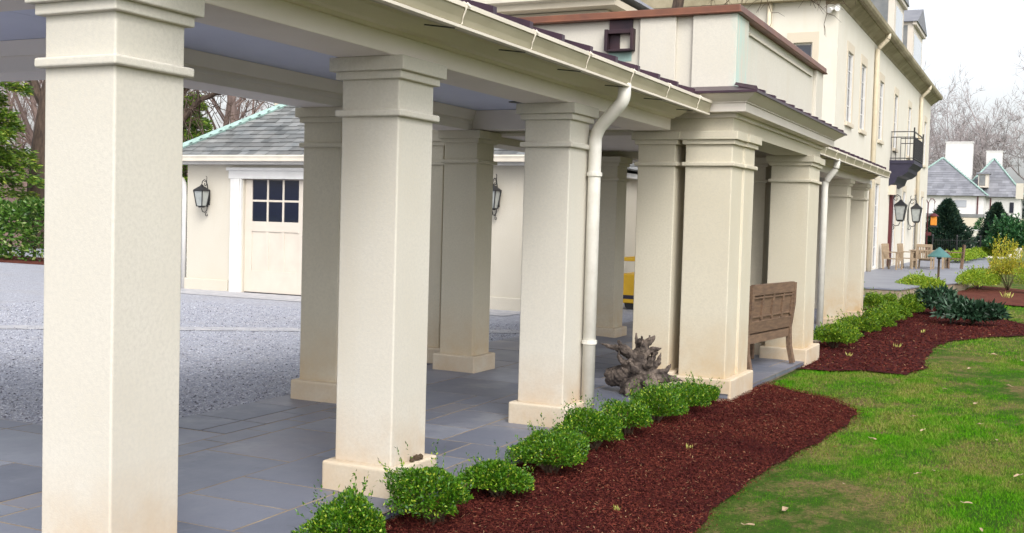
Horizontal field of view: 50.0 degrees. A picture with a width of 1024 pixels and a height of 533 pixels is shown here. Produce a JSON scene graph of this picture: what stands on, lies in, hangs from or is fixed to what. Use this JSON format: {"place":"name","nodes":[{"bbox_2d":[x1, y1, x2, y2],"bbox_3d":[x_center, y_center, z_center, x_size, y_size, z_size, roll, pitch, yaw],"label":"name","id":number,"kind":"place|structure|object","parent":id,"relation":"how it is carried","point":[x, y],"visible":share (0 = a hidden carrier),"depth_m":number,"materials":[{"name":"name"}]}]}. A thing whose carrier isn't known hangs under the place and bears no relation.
{"place":"outdoors","nodes":[
{"label":"outdoors","id":0,"kind":"place"},
{"bbox_2d":[0,160,187,248],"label":"hill","id":1,"kind":"structure","parent":0,"point":[11,199],"depth_m":86.98,"materials":[{"name":"plant"}]},
{"bbox_2d":[0,81,34,177],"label":"bare tree","id":2,"kind":"object","parent":1,"relation":"on","point":[19,140],"visible":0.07,"depth_m":121.30,"materials":[{"name":"plant"}]},
{"bbox_2d":[0,81,34,147],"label":"bare tree","id":3,"kind":"object","parent":1,"relation":"on","point":[18,110],"visible":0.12,"depth_m":113.78,"materials":[{"name":"plant"}]},
{"bbox_2d":[0,81,40,144],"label":"bare tree","id":4,"kind":"object","parent":1,"relation":"on","point":[35,102],"visible":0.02,"depth_m":91.52,"materials":[{"name":"plant"}]},
{"bbox_2d":[0,81,41,161],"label":"bare tree","id":5,"kind":"object","parent":1,"relation":"on","point":[26,123],"visible":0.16,"depth_m":80.36,"materials":[{"name":"plant"}]},
{"bbox_2d":[0,80,42,170],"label":"bare tree","id":6,"kind":"object","parent":1,"relation":"on","point":[26,132],"visible":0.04,"depth_m":77.88,"materials":[{"name":"plant"}]},
{"bbox_2d":[1,80,42,119],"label":"bare tree","id":7,"kind":"object","parent":1,"relation":"on","point":[29,100],"visible":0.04,"depth_m":80.12,"materials":[{"name":"plant"}]},
{"bbox_2d":[0,81,44,239],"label":"hemlock","id":8,"kind":"object","parent":1,"relation":"on","point":[9,154],"visible":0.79,"depth_m":39.59,"materials":[{"name":"green plant"}]},
{"bbox_2d":[14,81,37,134],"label":"bare tree","id":9,"kind":"object","parent":1,"relation":"on","point":[27,111],"visible":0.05,"depth_m":146.19,"materials":[{"name":"plant"}]},
{"bbox_2d":[24,80,45,247],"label":"bare tree","id":10,"kind":"object","parent":1,"relation":"on","point":[38,137],"depth_m":41.70,"materials":[{"name":"brown plant"}]},
{"bbox_2d":[182,88,213,191],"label":"hemlock","id":11,"kind":"object","parent":1,"relation":"on","point":[206,122],"visible":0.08,"depth_m":61.70,"materials":[{"name":"green plant"}]},
{"bbox_2d":[187,90,235,171],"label":"bare tree","id":12,"kind":"object","parent":1,"relation":"on","point":[230,102],"visible":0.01,"depth_m":73.00,"materials":[{"name":"plant"}]},
{"bbox_2d":[189,96,267,135],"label":"bare tree","id":13,"kind":"object","parent":1,"relation":"on","point":[236,104],"visible":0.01,"depth_m":77.85,"materials":[{"name":"plant"}]},
{"bbox_2d":[182,88,274,172],"bbox_3d":[-11.325,-4.987,39.184,13.516,9.630,3.833,3,3,32],"label":"spreading tree","id":14,"kind":"object","parent":1,"relation":"on","point":[191,109],"visible":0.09,"depth_m":38.69,"materials":[{"name":"brown plant"}]},
{"bbox_2d":[201,97,272,129],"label":"bare tree","id":15,"kind":"object","parent":1,"relation":"on","point":[238,115],"visible":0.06,"depth_m":90.72,"materials":[{"name":"plant"}]},
{"bbox_2d":[209,97,272,128],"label":"bare tree","id":16,"kind":"object","parent":1,"relation":"on","point":[242,110],"visible":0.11,"depth_m":113.03,"materials":[{"name":"plant"}]},
{"bbox_2d":[0,299,519,423],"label":"loose gravel","id":17,"kind":"structure","parent":0,"point":[209,408],"depth_m":11.59,"materials":[{"name":"gravel"}]},
{"bbox_2d":[0,247,632,424],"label":"gravel court","id":18,"kind":"object","parent":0,"point":[21,283],"visible":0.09,"depth_m":13.79,"materials":[{"name":"gravel"}]},
{"bbox_2d":[0,256,43,264],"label":"mulch strip","id":19,"kind":"object","parent":18,"relation":"on","point":[14,259],"depth_m":31.49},
{"bbox_2d":[0,196,44,261],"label":"hedge","id":20,"kind":"object","parent":19,"relation":"on","point":[29,209],"visible":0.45,"depth_m":31.63,"materials":[{"name":"green plant"}]},
{"bbox_2d":[0,325,519,332],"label":"pale track","id":21,"kind":"structure","parent":18,"relation":"on","point":[194,328],"depth_m":15.07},
{"bbox_2d":[181,288,519,315],"bbox_3d":[-3.933,0.611,20.663,9.000,0.001,1.100,3,3,26],"label":"garage apron","id":22,"kind":"object","parent":18,"relation":"on","point":[288,298],"visible":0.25,"depth_m":21.10,"materials":[{"name":"concrete"}]},
{"bbox_2d":[181,104,637,310],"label":"garage","id":23,"kind":"structure","parent":18,"relation":"on","point":[245,235],"depth_m":21.87,"materials":[{"name":"paint"}]},
{"bbox_2d":[193,176,209,215],"bbox_3d":[-6.229,-1.420,22.149,0.248,0.817,0.320,3,3,26],"label":"wall lantern","id":24,"kind":"object","parent":23,"relation":"attached to","point":[201,192],"depth_m":22.07,"materials":[{"name":"metal"}]},
{"bbox_2d":[244,179,302,295],"bbox_3d":[-4.672,-0.581,21.686,1.477,2.265,0.060,3,3,26],"label":"garage door","id":25,"kind":"structure","parent":23,"relation":"in","point":[273,208],"depth_m":21.70,"materials":[{"name":"beige paint"}]},
{"bbox_2d":[492,174,501,219],"bbox_3d":[-0.327,-1.224,19.291,0.248,0.817,0.320,3,3,26],"label":"wall lantern","id":26,"kind":"object","parent":23,"relation":"attached to","point":[497,191],"depth_m":19.23,"materials":[{"name":"metal"}]},
{"bbox_2d":[275,0,942,271],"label":"house","id":27,"kind":"structure","parent":18,"relation":"on","point":[882,95],"depth_m":40.15,"materials":[{"name":"beige paint"}]},
{"bbox_2d":[787,31,818,61],"bbox_3d":[8.943,-6.364,33.799,0.960,1.640,0.191,3,3,26],"label":"window","id":28,"kind":"structure","parent":27,"relation":"in","point":[812,49],"depth_m":33.69,"materials":[{"name":"beige wood"}]},
{"bbox_2d":[844,40,854,128],"bbox_3d":[10.874,-5.851,35.520,0.240,2.670,1.440,3,3,26],"label":"window","id":29,"kind":"structure","parent":27,"relation":"in","point":[850,47],"depth_m":35.81,"materials":[{"name":"beige wood"}]},
{"bbox_2d":[858,54,867,135],"bbox_3d":[12.139,-5.931,38.128,0.240,2.670,1.440,3,3,26],"label":"window","id":30,"kind":"structure","parent":27,"relation":"in","point":[863,75],"depth_m":38.44,"materials":[{"name":"beige glass"}]},
{"bbox_2d":[871,176,880,268],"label":"french window","id":31,"kind":"structure","parent":27,"relation":"in","point":[877,180],"depth_m":42.76,"materials":[{"name":"white glass"}]},
{"bbox_2d":[877,72,884,144],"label":"window","id":32,"kind":"structure","parent":27,"relation":"in","point":[882,78],"depth_m":42.68,"materials":[{"name":"beige glass"}]},
{"bbox_2d":[891,189,896,263],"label":"french window","id":33,"kind":"structure","parent":27,"relation":"in","point":[894,202],"depth_m":47.65,"materials":[{"name":"white glass"}]},
{"bbox_2d":[892,87,898,152],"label":"window","id":34,"kind":"structure","parent":27,"relation":"in","point":[896,99],"depth_m":46.80,"materials":[{"name":"beige glass"}]},
{"bbox_2d":[892,194,907,229],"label":"wall lantern","id":35,"kind":"object","parent":27,"relation":"attached to","point":[900,206],"depth_m":46.03,"materials":[{"name":"metal"}]},
{"bbox_2d":[900,186,906,261],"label":"french window","id":36,"kind":"structure","parent":27,"relation":"in","point":[902,238],"depth_m":50.94,"materials":[{"name":"white glass"}]},
{"bbox_2d":[906,100,911,159],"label":"window","id":37,"kind":"structure","parent":27,"relation":"in","point":[909,102],"depth_m":51.39,"materials":[{"name":"beige glass"}]},
{"bbox_2d":[912,189,915,248],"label":"french window","id":38,"kind":"structure","parent":27,"relation":"in","point":[914,189],"depth_m":54.41,"materials":[{"name":"white glass"}]},
{"bbox_2d":[907,196,922,229],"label":"wall lantern","id":39,"kind":"object","parent":27,"relation":"attached to","point":[916,210],"depth_m":51.72,"materials":[{"name":"metal"}]},
{"bbox_2d":[919,191,923,249],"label":"french window","id":40,"kind":"structure","parent":27,"relation":"in","point":[922,193],"depth_m":58.20,"materials":[{"name":"white glass"}]},
{"bbox_2d":[923,115,927,167],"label":"window","id":41,"kind":"structure","parent":27,"relation":"in","point":[925,118],"depth_m":58.09,"materials":[{"name":"beige glass"}]},
{"bbox_2d":[632,173,871,308],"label":"service wing","id":42,"kind":"structure","parent":18,"relation":"on","point":[818,238],"depth_m":23.40,"materials":[{"name":"paint"}]},
{"bbox_2d":[672,0,867,34],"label":"bare tree","id":43,"kind":"object","parent":18,"relation":"on","point":[677,3],"visible":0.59,"depth_m":19.86,"materials":[{"name":"brown plant"}]},
{"bbox_2d":[0,308,816,532],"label":"patio","id":44,"kind":"structure","parent":0,"point":[202,469],"depth_m":7.53,"materials":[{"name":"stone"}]},
{"bbox_2d":[0,0,712,532],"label":"covered walkway","id":45,"kind":"structure","parent":44,"relation":"on","point":[374,92],"depth_m":6.31,"materials":[{"name":"paint"}]},
{"bbox_2d":[409,453,422,461],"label":"mulch clump","id":46,"kind":"object","parent":45,"relation":"on","point":[417,457],"visible":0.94,"depth_m":6.44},
{"bbox_2d":[361,366,801,532],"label":"patio edge","id":47,"kind":"object","parent":44,"relation":"attached to","point":[393,517],"visible":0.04,"depth_m":11.96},
{"bbox_2d":[623,256,634,309],"bbox_3d":[2.849,0.342,20.461,1.610,0.980,0.930,3,3,26],"label":"utility cart","id":48,"kind":"object","parent":44,"relation":"on","point":[628,292],"visible":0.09,"depth_m":20.32,"materials":[{"name":"metal"}]},
{"bbox_2d":[427,4,846,400],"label":"entrance pavilion","id":49,"kind":"structure","parent":44,"relation":"on","point":[759,137],"depth_m":11.10,"materials":[{"name":"beige paint"}]},
{"bbox_2d":[600,333,683,396],"bbox_3d":[1.174,0.926,10.257,0.751,0.606,0.414,4,3,38],"label":"driftwood root","id":50,"kind":"object","parent":44,"relation":"on","point":[640,363],"visible":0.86,"depth_m":10.23,"materials":[{"name":"wood"}]},
{"bbox_2d":[633,147,890,341],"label":"covered walkway","id":51,"kind":"structure","parent":44,"relation":"on","point":[847,177],"depth_m":20.29,"materials":[{"name":"beige paint"}]},
{"bbox_2d":[747,281,796,369],"bbox_3d":[2.854,0.691,13.160,0.632,1.016,1.470,3,3,34],"label":"garden bench","id":52,"kind":"object","parent":44,"relation":"on","point":[771,310],"visible":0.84,"depth_m":13.00,"materials":[{"name":"brown wood"}]},
{"bbox_2d":[2,0,1023,217],"label":"sky","id":53,"kind":"structure","parent":0,"point":[984,37],"materials":[{"name":"white"}]},
{"bbox_2d":[693,262,1023,532],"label":"lawn","id":54,"kind":"structure","parent":0,"point":[735,517],"depth_m":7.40,"materials":[{"name":"plant"}]},
{"bbox_2d":[384,306,1023,532],"bbox_3d":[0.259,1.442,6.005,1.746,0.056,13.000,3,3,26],"label":"mulch bed","id":55,"kind":"object","parent":54,"relation":"on","point":[644,519],"visible":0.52,"depth_m":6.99,"materials":[{"name":"wood"}]},
{"bbox_2d":[291,473,391,532],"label":"boxwood","id":56,"kind":"object","parent":55,"relation":"on","point":[350,513],"visible":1,"depth_m":5.34,"materials":[{"name":"green plant"}]},
{"bbox_2d":[377,439,473,526],"bbox_3d":[-0.455,1.181,5.951,0.548,0.470,0.599,3,3,26],"label":"boxwood","id":57,"kind":"object","parent":55,"relation":"on","point":[451,491],"visible":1,"depth_m":5.82,"materials":[{"name":"green plant"}]},
{"bbox_2d":[458,440,537,498],"bbox_3d":[-0.056,1.213,6.567,0.493,0.372,0.452,3,3,26],"label":"boxwood","id":58,"kind":"object","parent":55,"relation":"on","point":[498,474],"visible":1,"depth_m":6.45,"materials":[{"name":"green plant"}]},
{"bbox_2d":[508,412,590,475],"bbox_3d":[0.245,1.171,7.234,0.530,0.414,0.617,3,3,26],"label":"boxwood","id":59,"kind":"object","parent":55,"relation":"on","point":[529,447],"visible":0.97,"depth_m":7.12,"materials":[{"name":"green plant"}]},
{"bbox_2d":[550,392,624,450],"bbox_3d":[0.548,1.126,8.018,0.557,0.452,0.608,2,3,3],"label":"boxwood","id":60,"kind":"object","parent":55,"relation":"on","point":[608,427],"visible":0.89,"depth_m":7.90,"materials":[{"name":"green plant"}]},
{"bbox_2d":[594,389,656,435],"bbox_3d":[0.880,1.130,8.579,0.492,0.413,0.535,1,3,-15],"label":"boxwood","id":61,"kind":"object","parent":55,"relation":"on","point":[632,409],"visible":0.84,"depth_m":8.49,"materials":[{"name":"green plant"}]},
{"bbox_2d":[625,374,689,422],"bbox_3d":[1.216,1.113,9.169,0.493,0.413,0.507,3,3,26],"label":"boxwood","id":62,"kind":"object","parent":55,"relation":"on","point":[664,396],"visible":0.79,"depth_m":9.06,"materials":[{"name":"green plant"}]},
{"bbox_2d":[648,374,712,411],"bbox_3d":[1.518,1.123,9.735,0.634,0.376,0.561,1,3,-23],"label":"boxwood","id":63,"kind":"object","parent":55,"relation":"on","point":[696,397],"visible":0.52,"depth_m":9.62,"materials":[{"name":"green plant"}]},
{"bbox_2d":[674,372,724,400],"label":"boxwood","id":64,"kind":"object","parent":55,"relation":"on","point":[715,391],"visible":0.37,"depth_m":10.26,"materials":[{"name":"green plant"}]},
{"bbox_2d":[799,306,1023,374],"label":"mulch bed","id":65,"kind":"object","parent":54,"relation":"on","point":[896,349],"visible":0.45,"depth_m":17.16,"materials":[{"name":"wood"}]},
{"bbox_2d":[813,315,863,347],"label":"boxwood","id":66,"kind":"object","parent":65,"relation":"on","point":[833,333],"visible":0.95,"depth_m":16.26,"materials":[{"name":"plant"}]},
{"bbox_2d":[825,316,859,342],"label":"boxwood","id":67,"kind":"object","parent":65,"relation":"on","point":[850,326],"visible":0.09,"depth_m":17.07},
{"bbox_2d":[836,309,881,336],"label":"boxwood","id":68,"kind":"object","parent":65,"relation":"on","point":[869,323],"visible":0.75,"depth_m":18.24,"materials":[{"name":"plant"}]},
{"bbox_2d":[863,287,889,307],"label":"boxwood","id":69,"kind":"object","parent":65,"relation":"on","point":[871,298],"visible":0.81,"depth_m":24.40,"materials":[{"name":"plant"}]},
{"bbox_2d":[857,303,896,331],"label":"boxwood","id":70,"kind":"object","parent":65,"relation":"on","point":[884,319],"visible":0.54,"depth_m":19.50,"materials":[{"name":"plant"}]},
{"bbox_2d":[866,298,906,320],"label":"boxwood","id":71,"kind":"object","parent":65,"relation":"on","point":[895,314],"visible":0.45,"depth_m":20.81,"materials":[{"name":"plant"}]},
{"bbox_2d":[874,290,898,302],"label":"boxwood","id":72,"kind":"object","parent":65,"relation":"on","point":[892,295],"visible":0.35,"depth_m":25.64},
{"bbox_2d":[881,299,912,321],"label":"boxwood","id":73,"kind":"object","parent":65,"relation":"on","point":[906,312],"visible":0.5,"depth_m":21.67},
{"bbox_2d":[891,290,925,317],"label":"boxwood","id":74,"kind":"object","parent":65,"relation":"on","point":[914,306],"visible":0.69,"depth_m":23.14,"materials":[{"name":"plant"}]},
{"bbox_2d":[902,288,931,312],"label":"boxwood","id":75,"kind":"object","parent":65,"relation":"on","point":[911,295],"visible":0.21,"depth_m":24.42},
{"bbox_2d":[913,283,959,310],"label":"rhododendron","id":76,"kind":"object","parent":65,"relation":"on","point":[928,294],"visible":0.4,"depth_m":24.01,"materials":[{"name":"green plant"}]},
{"bbox_2d":[929,290,1012,324],"bbox_3d":[9.115,0.836,21.768,1.526,0.700,1.117,3,3,26],"label":"rhododendron","id":77,"kind":"object","parent":65,"relation":"on","point":[972,311],"visible":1,"depth_m":21.60,"materials":[{"name":"green plant"}]},
{"bbox_2d":[894,269,947,289],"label":"boxwood","id":78,"kind":"object","parent":54,"relation":"on","point":[923,280],"visible":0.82,"depth_m":31.79,"materials":[{"name":"green plant"}]},
{"bbox_2d":[927,247,950,278],"bbox_3d":[12.931,0.095,33.313,0.690,1.360,0.690,3,3,26],"label":"path light","id":79,"kind":"object","parent":54,"relation":"on","point":[939,253],"visible":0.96,"depth_m":33.16,"materials":[{"name":"metal"}]},
{"bbox_2d":[957,285,1023,305],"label":"mulch bed","id":80,"kind":"object","parent":54,"relation":"on","point":[988,293],"visible":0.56,"depth_m":32.34,"materials":[{"name":"wood"}]},
{"bbox_2d":[955,264,1001,288],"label":"boxwood","id":81,"kind":"object","parent":80,"relation":"on","point":[973,275],"visible":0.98,"depth_m":34.23,"materials":[{"name":"green plant"}]},
{"bbox_2d":[985,234,1023,289],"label":"spirea","id":82,"kind":"object","parent":80,"relation":"on","point":[1006,267],"visible":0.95,"depth_m":34.92,"materials":[{"name":"yellow plant"}]},
{"bbox_2d":[1011,265,1023,283],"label":"spirea","id":83,"kind":"object","parent":80,"relation":"on","point":[1021,276],"visible":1,"depth_m":33.56,"materials":[{"name":"green plant"}]},
{"bbox_2d":[981,212,1023,260],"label":"holly bush","id":84,"kind":"object","parent":54,"relation":"on","point":[1011,227],"visible":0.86,"depth_m":64.99,"materials":[{"name":"green plant"}]},
{"bbox_2d":[864,257,989,290],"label":"terrace","id":85,"kind":"structure","parent":0,"point":[885,278],"depth_m":39.98,"materials":[{"name":"stone"}]},
{"bbox_2d":[881,243,903,269],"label":"garden armchair","id":86,"kind":"object","parent":85,"relation":"on","point":[885,251],"visible":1,"depth_m":43.40,"materials":[{"name":"beige wood"}]},
{"bbox_2d":[897,243,915,268],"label":"garden armchair","id":87,"kind":"object","parent":85,"relation":"on","point":[899,247],"visible":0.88,"depth_m":44.69,"materials":[{"name":"beige wood"}]},
{"bbox_2d":[916,244,934,268],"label":"garden armchair","id":88,"kind":"object","parent":85,"relation":"on","point":[919,258],"visible":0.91,"depth_m":44.54,"materials":[{"name":"beige wood"}]},
{"bbox_2d":[863,265,990,298],"bbox_3d":[20.070,0.196,50.873,3.690,0.450,47.050,3,3,26],"label":"terrace riser","id":89,"kind":"object","parent":85,"relation":"attached to","point":[955,286],"visible":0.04,"depth_m":30.12,"materials":[{"name":"stone"}]},
{"bbox_2d":[909,249,947,268],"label":"garden table","id":90,"kind":"object","parent":85,"relation":"on","point":[944,263],"visible":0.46,"depth_m":45.67,"materials":[{"name":"beige wood"}]},
{"bbox_2d":[946,245,965,268],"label":"garden armchair","id":91,"kind":"object","parent":85,"relation":"on","point":[961,258],"visible":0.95,"depth_m":45.90,"materials":[{"name":"brown wood"}]},
{"bbox_2d":[932,234,981,250],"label":"iron fence","id":92,"kind":"object","parent":85,"relation":"on","point":[956,240],"visible":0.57,"depth_m":69.17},
{"bbox_2d":[944,249,973,261],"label":"boxwood","id":93,"kind":"object","parent":85,"relation":"on","point":[968,255],"visible":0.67,"depth_m":54.60,"materials":[{"name":"green plant"}]},
{"bbox_2d":[959,248,980,260],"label":"boxwood","id":94,"kind":"object","parent":85,"relation":"on","point":[974,255],"visible":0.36,"depth_m":58.93,"materials":[{"name":"green plant"}]},
{"bbox_2d":[974,246,987,258],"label":"boxwood","id":95,"kind":"object","parent":85,"relation":"on","point":[981,252],"visible":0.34,"depth_m":61.45,"materials":[{"name":"green plant"}]},
{"bbox_2d":[973,246,994,255],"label":"boxwood","id":96,"kind":"object","parent":85,"relation":"on","point":[988,251],"visible":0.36,"depth_m":66.44,"materials":[{"name":"green plant"}]},
{"bbox_2d":[928,250,1023,262],"bbox_3d":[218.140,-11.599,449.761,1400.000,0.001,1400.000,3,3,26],"label":"ground","id":97,"kind":"structure","parent":0,"point":[1022,258],"depth_m":87.49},
{"bbox_2d":[926,198,935,257],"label":"garden hook","id":98,"kind":"object","parent":97,"relation":"on","point":[927,220],"visible":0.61,"depth_m":62.38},
{"bbox_2d":[929,204,937,226],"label":"bird feeder","id":99,"kind":"object","parent":98,"relation":"hanging from","point":[933,221],"visible":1,"depth_m":62.12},
{"bbox_2d":[924,59,944,165],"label":"bare tree","id":100,"kind":"object","parent":97,"relation":"on","point":[930,155],"visible":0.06,"depth_m":139.07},
{"bbox_2d":[925,197,976,251],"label":"conical yew","id":101,"kind":"object","parent":97,"relation":"on","point":[951,225],"visible":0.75,"depth_m":73.79,"materials":[{"name":"green plant"}]},
{"bbox_2d":[928,80,989,177],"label":"bare tree","id":102,"kind":"object","parent":97,"relation":"on","point":[943,144],"visible":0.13,"depth_m":160.56,"materials":[{"name":"plant"}]},
{"bbox_2d":[930,88,992,177],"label":"bare tree","id":103,"kind":"object","parent":97,"relation":"on","point":[956,125],"visible":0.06,"depth_m":173.52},
{"bbox_2d":[926,141,1023,249],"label":"manor house","id":104,"kind":"structure","parent":97,"relation":"on","point":[950,174],"depth_m":115.37,"materials":[{"name":"paint"}]},
{"bbox_2d":[955,200,966,206],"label":"window","id":105,"kind":"structure","parent":104,"relation":"in","point":[960,203],"depth_m":112.05,"materials":[{"name":"white glass"}]},
{"bbox_2d":[1009,202,1013,212],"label":"window","id":106,"kind":"structure","parent":104,"relation":"in","point":[1011,210],"depth_m":115.48,"materials":[{"name":"grey glass"}]},
{"bbox_2d":[928,66,1023,178],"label":"bare tree","id":107,"kind":"object","parent":97,"relation":"on","point":[976,159],"visible":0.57,"depth_m":147.85,"materials":[{"name":"plant"}]},
{"bbox_2d":[930,74,1023,175],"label":"bare tree","id":108,"kind":"object","parent":97,"relation":"on","point":[972,128],"visible":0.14,"depth_m":172.53,"materials":[{"name":"plant"}]},
{"bbox_2d":[971,216,984,229],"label":"conical yew","id":109,"kind":"object","parent":97,"relation":"on","point":[977,226],"visible":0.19,"depth_m":91.82,"materials":[{"name":"green plant"}]},
{"bbox_2d":[940,230,1020,257],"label":"garden wall","id":110,"kind":"structure","parent":97,"relation":"on","point":[975,233],"depth_m":82.66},
{"bbox_2d":[949,48,1023,179],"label":"bare tree","id":111,"kind":"object","parent":97,"relation":"on","point":[1016,144],"visible":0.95,"depth_m":135.82,"materials":[{"name":"plant"}]},
{"bbox_2d":[971,201,1014,260],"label":"conical yew","id":112,"kind":"object","parent":97,"relation":"on","point":[997,209],"visible":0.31,"depth_m":75.72,"materials":[{"name":"green plant"}]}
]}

